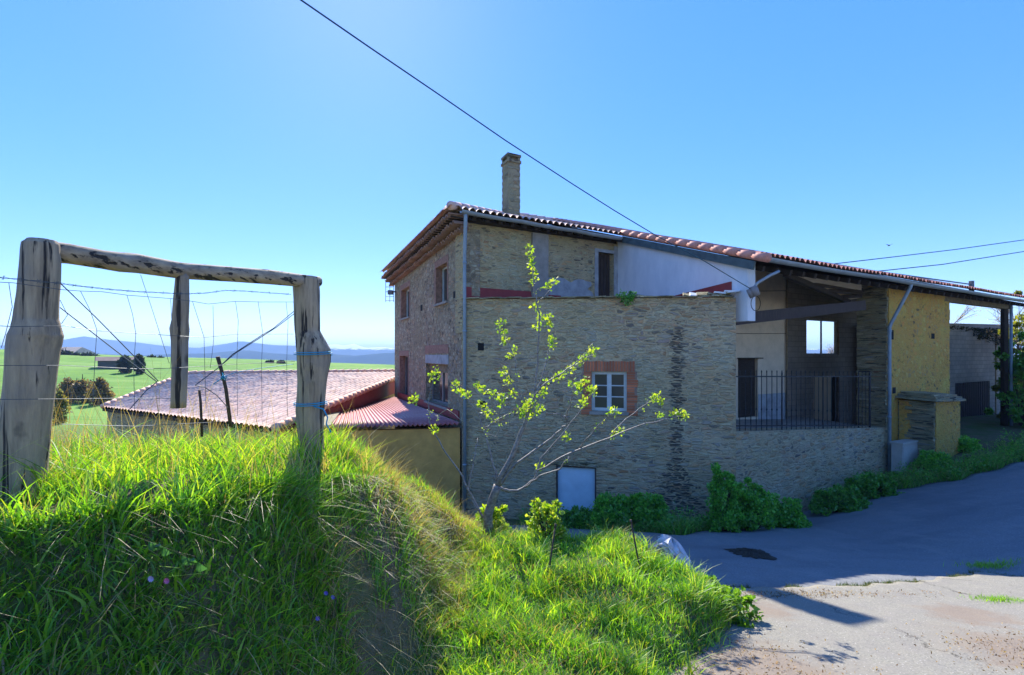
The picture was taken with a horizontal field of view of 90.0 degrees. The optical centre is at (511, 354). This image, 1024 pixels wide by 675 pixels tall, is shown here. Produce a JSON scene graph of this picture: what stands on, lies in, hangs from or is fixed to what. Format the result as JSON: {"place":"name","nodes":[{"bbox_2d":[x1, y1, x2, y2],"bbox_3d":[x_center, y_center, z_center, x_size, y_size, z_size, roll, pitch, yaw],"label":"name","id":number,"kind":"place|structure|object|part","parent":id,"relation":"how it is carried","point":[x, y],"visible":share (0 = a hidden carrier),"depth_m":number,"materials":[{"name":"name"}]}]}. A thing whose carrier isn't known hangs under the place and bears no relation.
{"place":"outdoors","nodes":[
{"label":"outdoors","id":0,"kind":"place"},
{"bbox_2d":[103,350,394,364],"bbox_3d":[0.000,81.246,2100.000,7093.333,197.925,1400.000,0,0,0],"label":"foothills","id":1,"kind":"structure","parent":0,"point":[384,358],"depth_m":2031.67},
{"bbox_2d":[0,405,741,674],"bbox_3d":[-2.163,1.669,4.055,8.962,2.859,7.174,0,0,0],"label":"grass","id":2,"kind":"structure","parent":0,"point":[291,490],"depth_m":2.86,"materials":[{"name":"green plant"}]},
{"bbox_2d":[148,576,159,600],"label":"flower","id":3,"kind":"object","parent":2,"relation":"on","point":[150,578],"visible":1,"depth_m":1.94,"materials":[{"name":"purple plant"}]},
{"bbox_2d":[148,542,170,555],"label":"broad leaf plant","id":4,"kind":"object","parent":2,"relation":"on","point":[152,546],"visible":0.97,"depth_m":2.00,"materials":[{"name":"green plant"}]},
{"bbox_2d":[164,578,174,601],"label":"flower","id":5,"kind":"object","parent":2,"relation":"on","point":[166,580],"visible":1,"depth_m":1.98,"materials":[{"name":"purple plant"}]},
{"bbox_2d":[181,556,206,571],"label":"broad leaf plant","id":6,"kind":"object","parent":2,"relation":"on","point":[192,561],"visible":1,"depth_m":2.06,"materials":[{"name":"green plant"}]},
{"bbox_2d":[0,336,1018,355],"bbox_3d":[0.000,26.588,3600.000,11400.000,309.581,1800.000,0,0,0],"label":"mountains","id":7,"kind":"structure","parent":0,"point":[91,344],"depth_m":3460.03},
{"bbox_2d":[0,349,1023,674],"bbox_3d":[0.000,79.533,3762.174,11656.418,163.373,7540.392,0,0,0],"label":"ground","id":8,"kind":"structure","parent":0,"point":[982,429],"depth_m":3.16,"materials":[{"name":"green plant"}]},
{"bbox_2d":[52,389,72,422],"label":"field bush","id":9,"kind":"object","parent":8,"relation":"on","point":[64,401],"visible":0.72,"depth_m":44.74,"materials":[{"name":"green plant"}]},
{"bbox_2d":[56,376,77,402],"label":"thicket","id":10,"kind":"object","parent":8,"relation":"on","point":[66,382],"visible":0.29,"depth_m":61.51,"materials":[{"name":"green plant"}]},
{"bbox_2d":[61,348,73,354],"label":"trees","id":11,"kind":"object","parent":8,"relation":"on","point":[65,352],"visible":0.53,"depth_m":149.32,"materials":[{"name":"green plant"}]},
{"bbox_2d":[61,347,96,353],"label":"hill house","id":12,"kind":"structure","parent":8,"relation":"on","point":[80,349],"depth_m":171.16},
{"bbox_2d":[68,374,92,403],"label":"thicket","id":13,"kind":"object","parent":8,"relation":"on","point":[78,389],"visible":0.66,"depth_m":61.21,"materials":[{"name":"green plant"}]},
{"bbox_2d":[79,351,90,355],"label":"trees","id":14,"kind":"object","parent":8,"relation":"on","point":[84,354],"visible":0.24,"depth_m":149.61,"materials":[{"name":"green plant"}]},
{"bbox_2d":[84,377,115,404],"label":"thicket","id":15,"kind":"object","parent":8,"relation":"on","point":[100,383],"visible":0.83,"depth_m":59.70,"materials":[{"name":"green plant"}]},
{"bbox_2d":[95,357,133,368],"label":"field barn","id":16,"kind":"structure","parent":8,"relation":"on","point":[107,362],"depth_m":117.28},
{"bbox_2d":[116,354,132,372],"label":"tree","id":17,"kind":"object","parent":8,"relation":"on","point":[122,363],"visible":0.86,"depth_m":109.26,"materials":[{"name":"green plant"}]},
{"bbox_2d":[132,353,146,374],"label":"tree","id":18,"kind":"object","parent":8,"relation":"on","point":[141,359],"visible":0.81,"depth_m":107.61,"materials":[{"name":"green plant"}]},
{"bbox_2d":[0,237,330,507],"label":"fence frame","id":19,"kind":"object","parent":8,"relation":"on","point":[25,426],"visible":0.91,"depth_m":2.22,"materials":[{"name":"wood"}]},
{"bbox_2d":[0,275,294,425],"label":"wire fence","id":20,"kind":"object","parent":19,"relation":"attached to","point":[89,310],"visible":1,"depth_m":2.44,"materials":[{"name":"grey metal"}]},
{"bbox_2d":[198,390,202,436],"bbox_3d":[-1.762,0.332,2.898,0.013,0.265,0.029,0,0,28],"label":"stick","id":21,"kind":"object","parent":19,"relation":"attached to","point":[201,413],"visible":0.97,"depth_m":2.90,"materials":[{"name":"brown wood"}]},
{"bbox_2d":[216,356,232,426],"bbox_3d":[-1.697,0.219,3.019,0.023,0.420,0.101,0,0,28],"label":"stick","id":22,"kind":"object","parent":19,"relation":"attached to","point":[218,360],"visible":0.92,"depth_m":3.02,"materials":[{"name":"brown wood"}]},
{"bbox_2d":[213,364,292,383],"bbox_3d":[-1.545,0.117,3.126,0.089,0.112,0.485,0,0,39],"label":"twine knot","id":23,"kind":"object","parent":22,"relation":"attached to","point":[222,377],"visible":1,"depth_m":2.98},
{"bbox_2d":[293,401,330,432],"bbox_3d":[-1.354,0.415,3.454,0.222,0.196,0.325,0,0,-27],"label":"blue twine","id":24,"kind":"object","parent":19,"relation":"attached to","point":[295,403],"visible":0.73,"depth_m":3.39,"materials":[{"name":"blue plastic"}]},
{"bbox_2d":[293,351,331,355],"bbox_3d":[-1.358,-0.008,3.500,0.250,0.031,0.250,0,0,0],"label":"blue twine","id":25,"kind":"object","parent":19,"relation":"attached to","point":[313,352],"visible":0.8,"depth_m":3.40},
{"bbox_2d":[0,348,374,502],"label":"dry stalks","id":26,"kind":"object","parent":8,"relation":"on","point":[159,433],"visible":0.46,"depth_m":3.22,"materials":[{"name":"green plant"}]},
{"bbox_2d":[100,369,394,446],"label":"long barn","id":27,"kind":"structure","parent":8,"relation":"on","point":[356,388],"depth_m":19.32,"materials":[{"name":"pink ceramic"}]},
{"bbox_2d":[324,392,459,513],"bbox_3d":[-4.360,3.785,17.726,3.750,4.430,9.235,0,0,-15],"label":"lean to shed","id":28,"kind":"object","parent":8,"relation":"on","point":[429,456],"visible":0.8,"depth_m":13.83,"materials":[{"name":"yellow paint"}]},
{"bbox_2d":[475,504,511,532],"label":"shrub","id":29,"kind":"object","parent":8,"relation":"on","point":[497,514],"visible":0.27,"depth_m":6.47,"materials":[{"name":"green plant"}]},
{"bbox_2d":[525,497,570,546],"bbox_3d":[0.425,1.983,6.108,0.558,0.640,0.472,0,0,0],"label":"shrub","id":30,"kind":"object","parent":8,"relation":"on","point":[544,515],"visible":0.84,"depth_m":6.04,"materials":[{"name":"green plant"}]},
{"bbox_2d":[408,243,690,533],"bbox_3d":[0.434,0.459,6.272,3.526,3.734,0.858,0,0,6],"label":"young tree","id":31,"kind":"object","parent":8,"relation":"on","point":[497,488],"visible":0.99,"depth_m":6.24,"materials":[{"name":"green plant"}]},
{"bbox_2d":[548,524,556,571],"bbox_3d":[0.365,2.096,5.051,0.194,0.825,0.024,0,0,-35],"label":"iron stake","id":32,"kind":"object","parent":8,"relation":"on","point":[555,525],"visible":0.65,"depth_m":5.07,"materials":[{"name":"metal"}]},
{"bbox_2d":[559,505,598,528],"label":"bush","id":33,"kind":"object","parent":8,"relation":"on","point":[576,517],"visible":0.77,"depth_m":11.61,"materials":[{"name":"green plant"}]},
{"bbox_2d":[590,491,639,531],"bbox_3d":[2.342,3.556,11.573,1.221,0.886,0.881,0,0,0],"label":"bush","id":34,"kind":"object","parent":8,"relation":"on","point":[605,501],"visible":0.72,"depth_m":11.45,"materials":[{"name":"green plant"}]},
{"bbox_2d":[630,520,640,572],"bbox_3d":[1.290,2.110,5.251,0.179,0.804,0.024,0,0,39],"label":"iron stake","id":35,"kind":"object","parent":8,"relation":"on","point":[631,523],"visible":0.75,"depth_m":5.26,"materials":[{"name":"metal"}]},
{"bbox_2d":[616,492,677,531],"bbox_3d":[3.047,3.496,11.501,1.377,0.967,0.863,0,0,-18],"label":"bush","id":36,"kind":"object","parent":8,"relation":"on","point":[647,511],"visible":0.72,"depth_m":11.31,"materials":[{"name":"green plant"}]},
{"bbox_2d":[381,152,1023,522],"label":"stone house","id":37,"kind":"structure","parent":8,"relation":"on","point":[764,398],"depth_m":14.06,"materials":[{"name":"stone"}]},
{"bbox_2d":[385,281,395,301],"bbox_3d":[-5.209,-2.752,22.314,0.517,0.922,0.385,0,0,-39],"label":"tv antenna","id":38,"kind":"object","parent":37,"relation":"attached to","point":[390,292],"visible":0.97,"depth_m":22.29,"materials":[{"name":"metal"}]},
{"bbox_2d":[405,356,407,394],"bbox_3d":[-4.210,1.010,21.145,0.060,1.908,1.604,0,0,-24],"label":"window","id":39,"kind":"structure","parent":37,"relation":"in","point":[406,357],"depth_m":21.77,"materials":[{"name":"glass"}]},
{"bbox_2d":[407,290,408,316],"bbox_3d":[-4.104,-2.094,20.902,0.060,1.193,1.567,0,0,-24],"label":"window","id":40,"kind":"structure","parent":37,"relation":"in","point":[407,290],"depth_m":21.45,"materials":[{"name":"glass"}]},
{"bbox_2d":[432,372,447,404],"bbox_3d":[-2.221,0.947,16.619,0.064,1.278,2.625,0,0,-24],"label":"window","id":41,"kind":"structure","parent":37,"relation":"in","point":[440,388],"depth_m":16.85,"materials":[{"name":"glass"}]},
{"bbox_2d":[442,267,446,301],"bbox_3d":[-1.970,-2.201,16.048,0.064,1.169,1.305,0,0,-24],"label":"window","id":42,"kind":"structure","parent":37,"relation":"in","point":[444,271],"depth_m":16.53,"materials":[{"name":"glass"}]},
{"bbox_2d":[558,467,594,510],"bbox_3d":[1.661,3.721,13.215,0.956,1.636,0.040,0,0,14],"label":"low door","id":43,"kind":"structure","parent":37,"relation":"in","point":[576,486],"depth_m":13.19,"materials":[{"name":"blue paint"}]},
{"bbox_2d":[598,253,609,295],"bbox_3d":[2.932,-2.578,16.787,0.663,1.438,0.075,0,0,-31],"label":"door","id":44,"kind":"structure","parent":37,"relation":"in","point":[603,259],"depth_m":16.79,"materials":[{"name":"brown wood"}]},
{"bbox_2d":[592,372,626,410],"bbox_3d":[2.481,0.931,13.057,0.874,1.000,0.064,0,0,14],"label":"window","id":45,"kind":"structure","parent":37,"relation":"in","point":[611,387],"depth_m":13.03,"materials":[{"name":"paint"}]},
{"bbox_2d":[615,288,636,305],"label":"fern","id":46,"kind":"object","parent":37,"relation":"attached to","point":[629,298],"visible":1,"depth_m":12.69,"materials":[{"name":"green plant"}]},
{"bbox_2d":[738,359,754,417],"bbox_3d":[7.561,1.080,16.638,1.021,1.896,0.040,0,0,-31],"label":"door","id":47,"kind":"structure","parent":37,"relation":"in","point":[748,365],"depth_m":16.65,"materials":[{"name":"brown wood"}]},
{"bbox_2d":[746,270,779,310],"bbox_3d":[5.821,-1.488,11.823,0.801,0.960,0.218,0,0,0],"label":"cable bracket","id":48,"kind":"object","parent":37,"relation":"attached to","point":[752,291],"visible":1,"depth_m":11.76,"materials":[{"name":"metal"}]},
{"bbox_2d":[300,0,749,288],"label":"overhead cable","id":49,"kind":"object","parent":48,"relation":"attached to","point":[320,13],"visible":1,"depth_m":7.51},
{"bbox_2d":[807,319,836,354],"bbox_3d":[12.251,-0.688,20.296,2.323,1.375,0.050,0,0,-31],"label":"open window frame","id":50,"kind":"structure","parent":37,"relation":"in","point":[820,353],"depth_m":20.29,"materials":[{"name":"metal"}]},
{"bbox_2d":[832,377,834,420],"bbox_3d":[12.993,1.874,20.770,0.562,2.039,0.030,0,0,-31],"label":"door","id":51,"kind":"structure","parent":37,"relation":"in","point":[833,378],"depth_m":20.79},
{"bbox_2d":[880,251,1023,270],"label":"overhead cable","id":52,"kind":"object","parent":37,"relation":"attached to","point":[950,263],"visible":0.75,"depth_m":26.12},
{"bbox_2d":[698,572,743,605],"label":"shrub","id":53,"kind":"object","parent":8,"relation":"on","point":[716,581],"visible":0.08,"depth_m":5.57,"materials":[{"name":"green plant"}]},
{"bbox_2d":[703,462,746,532],"bbox_3d":[4.685,3.137,11.207,0.947,1.563,0.774,0,0,0],"label":"bush","id":54,"kind":"object","parent":8,"relation":"on","point":[724,508],"visible":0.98,"depth_m":11.10,"materials":[{"name":"green plant"}]},
{"bbox_2d":[707,584,763,627],"bbox_3d":[2.096,2.433,4.943,0.611,0.429,0.549,0,0,-25],"label":"shrub","id":55,"kind":"object","parent":8,"relation":"on","point":[741,601],"visible":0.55,"depth_m":4.90,"materials":[{"name":"green plant"}]},
{"bbox_2d":[736,477,778,530],"bbox_3d":[5.344,3.341,11.410,1.103,1.236,0.806,0,0,0],"label":"bush","id":56,"kind":"object","parent":8,"relation":"on","point":[755,500],"visible":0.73,"depth_m":11.26,"materials":[{"name":"green plant"}]},
{"bbox_2d":[511,428,1023,587],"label":"verge weeds","id":57,"kind":"object","parent":8,"relation":"on","point":[687,525],"visible":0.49,"depth_m":14.17,"materials":[{"name":"green plant"}]},
{"bbox_2d":[763,492,812,528],"bbox_3d":[6.354,3.651,11.892,1.059,0.816,0.806,0,0,34],"label":"bush","id":58,"kind":"object","parent":8,"relation":"on","point":[788,514],"visible":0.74,"depth_m":11.73,"materials":[{"name":"green plant"}]},
{"bbox_2d":[822,344,833,352],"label":"blossom tree","id":59,"kind":"object","parent":8,"relation":"on","point":[831,350],"visible":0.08,"depth_m":41.82,"materials":[{"name":"white plant"}]},
{"bbox_2d":[808,483,871,516],"bbox_3d":[8.405,3.654,13.006,1.780,0.750,0.941,0,0,0],"label":"bush","id":60,"kind":"object","parent":8,"relation":"on","point":[835,499],"visible":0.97,"depth_m":12.84,"materials":[{"name":"green plant"}]},
{"bbox_2d":[667,572,1023,674],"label":"concrete apron","id":61,"kind":"object","parent":8,"relation":"on","point":[851,625],"visible":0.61,"depth_m":4.65,"materials":[{"name":"beige concrete"}]},
{"bbox_2d":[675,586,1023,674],"bbox_3d":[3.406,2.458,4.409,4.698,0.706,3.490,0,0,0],"label":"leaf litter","id":62,"kind":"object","parent":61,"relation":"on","point":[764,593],"visible":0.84,"depth_m":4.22,"materials":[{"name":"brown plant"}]},
{"bbox_2d":[964,592,1023,603],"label":"grass tuft","id":63,"kind":"object","parent":61,"relation":"on","point":[1000,598],"visible":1,"depth_m":5.66,"materials":[{"name":"green plant"}]},
{"bbox_2d":[844,471,904,499],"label":"bush","id":64,"kind":"object","parent":8,"relation":"on","point":[869,485],"visible":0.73,"depth_m":13.73,"materials":[{"name":"green plant"}]},
{"bbox_2d":[890,439,917,472],"bbox_3d":[12.215,3.439,15.909,1.148,1.522,0.360,0,0,-31],"label":"meter cabinet","id":65,"kind":"object","parent":8,"relation":"on","point":[904,450],"visible":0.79,"depth_m":15.68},
{"bbox_3d":[12.295,3.143,15.774,1.008,0.670,0.011,0,0,-31],"label":"door","id":66,"kind":"part","parent":65,"relation":"part of","materials":[{"name":"grey metal"}]},
{"bbox_2d":[909,449,951,469],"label":"bush","id":67,"kind":"object","parent":8,"relation":"on","point":[923,457],"visible":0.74,"depth_m":15.27,"materials":[{"name":"green plant"}]},
{"bbox_2d":[953,305,980,322],"bbox_3d":[22.703,0.195,27.511,4.116,6.045,4.608,0,0,0],"label":"blossom tree","id":68,"kind":"object","parent":8,"relation":"on","point":[962,315],"visible":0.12,"depth_m":26.68,"materials":[{"name":"white plant"}]},
{"bbox_2d":[957,435,981,452],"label":"bush","id":69,"kind":"object","parent":8,"relation":"on","point":[966,442],"visible":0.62,"depth_m":16.35,"materials":[{"name":"green plant"}]},
{"bbox_2d":[950,323,999,416],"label":"block yard wall","id":70,"kind":"structure","parent":8,"relation":"on","point":[974,374],"depth_m":25.28,"materials":[{"name":"grey concrete"}]},
{"bbox_2d":[950,325,999,344],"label":"ivy","id":71,"kind":"object","parent":70,"relation":"attached to","point":[981,331],"visible":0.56,"depth_m":25.59,"materials":[{"name":"green plant"}]},
{"bbox_2d":[980,292,1023,362],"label":"blossom tree","id":72,"kind":"object","parent":8,"relation":"on","point":[1018,346],"visible":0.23,"depth_m":25.48,"materials":[{"name":"green plant"}]},
{"bbox_2d":[984,331,1023,427],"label":"hedge bush","id":73,"kind":"object","parent":8,"relation":"on","point":[1018,372],"visible":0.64,"depth_m":21.39,"materials":[{"name":"green plant"}]},
{"bbox_2d":[991,290,1023,417],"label":"hedge bush","id":74,"kind":"object","parent":8,"relation":"on","point":[1016,324],"visible":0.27,"depth_m":23.48,"materials":[{"name":"green plant"}]},
{"bbox_2d":[1008,347,1023,423],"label":"hedge bush","id":75,"kind":"object","parent":8,"relation":"on","point":[1016,413],"visible":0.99,"depth_m":20.72,"materials":[{"name":"green plant"}]},
{"bbox_2d":[0,0,1023,348],"label":"sky","id":76,"kind":"structure","parent":0,"point":[258,134],"materials":[{"name":"blue"}]},
{"bbox_2d":[479,461,1023,587],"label":"asphalt road","id":77,"kind":"structure","parent":0,"point":[923,532],"depth_m":9.39,"materials":[{"name":"grey asphalt"}]},
{"bbox_2d":[654,534,690,567],"bbox_3d":[2.014,2.485,6.388,0.443,0.455,0.465,0,0,28],"label":"plastic sack","id":78,"kind":"object","parent":77,"relation":"on","point":[675,546],"visible":0.54,"depth_m":6.27,"materials":[{"name":"white plastic"}]},
{"bbox_2d":[725,548,776,559],"bbox_3d":[4.009,3.325,8.567,0.647,0.222,1.111,0,0,0],"label":"dark asphalt patch","id":79,"kind":"object","parent":77,"relation":"on","point":[753,553],"visible":1,"depth_m":8.43,"materials":[{"name":"black asphalt"}]},
{"bbox_2d":[943,557,1023,569],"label":"grass tuft","id":80,"kind":"object","parent":77,"relation":"on","point":[980,565],"visible":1,"depth_m":7.40,"materials":[{"name":"green plant"}]},
{"bbox_2d":[834,240,1021,263],"bbox_3d":[28.046,-6.364,28.905,28.695,4.388,0.892,0,0,-18],"label":"overhead cable","id":81,"kind":"object","parent":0,"point":[924,253],"visible":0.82,"depth_m":26.95,"materials":[{"name":"black rubber"}]}
]}

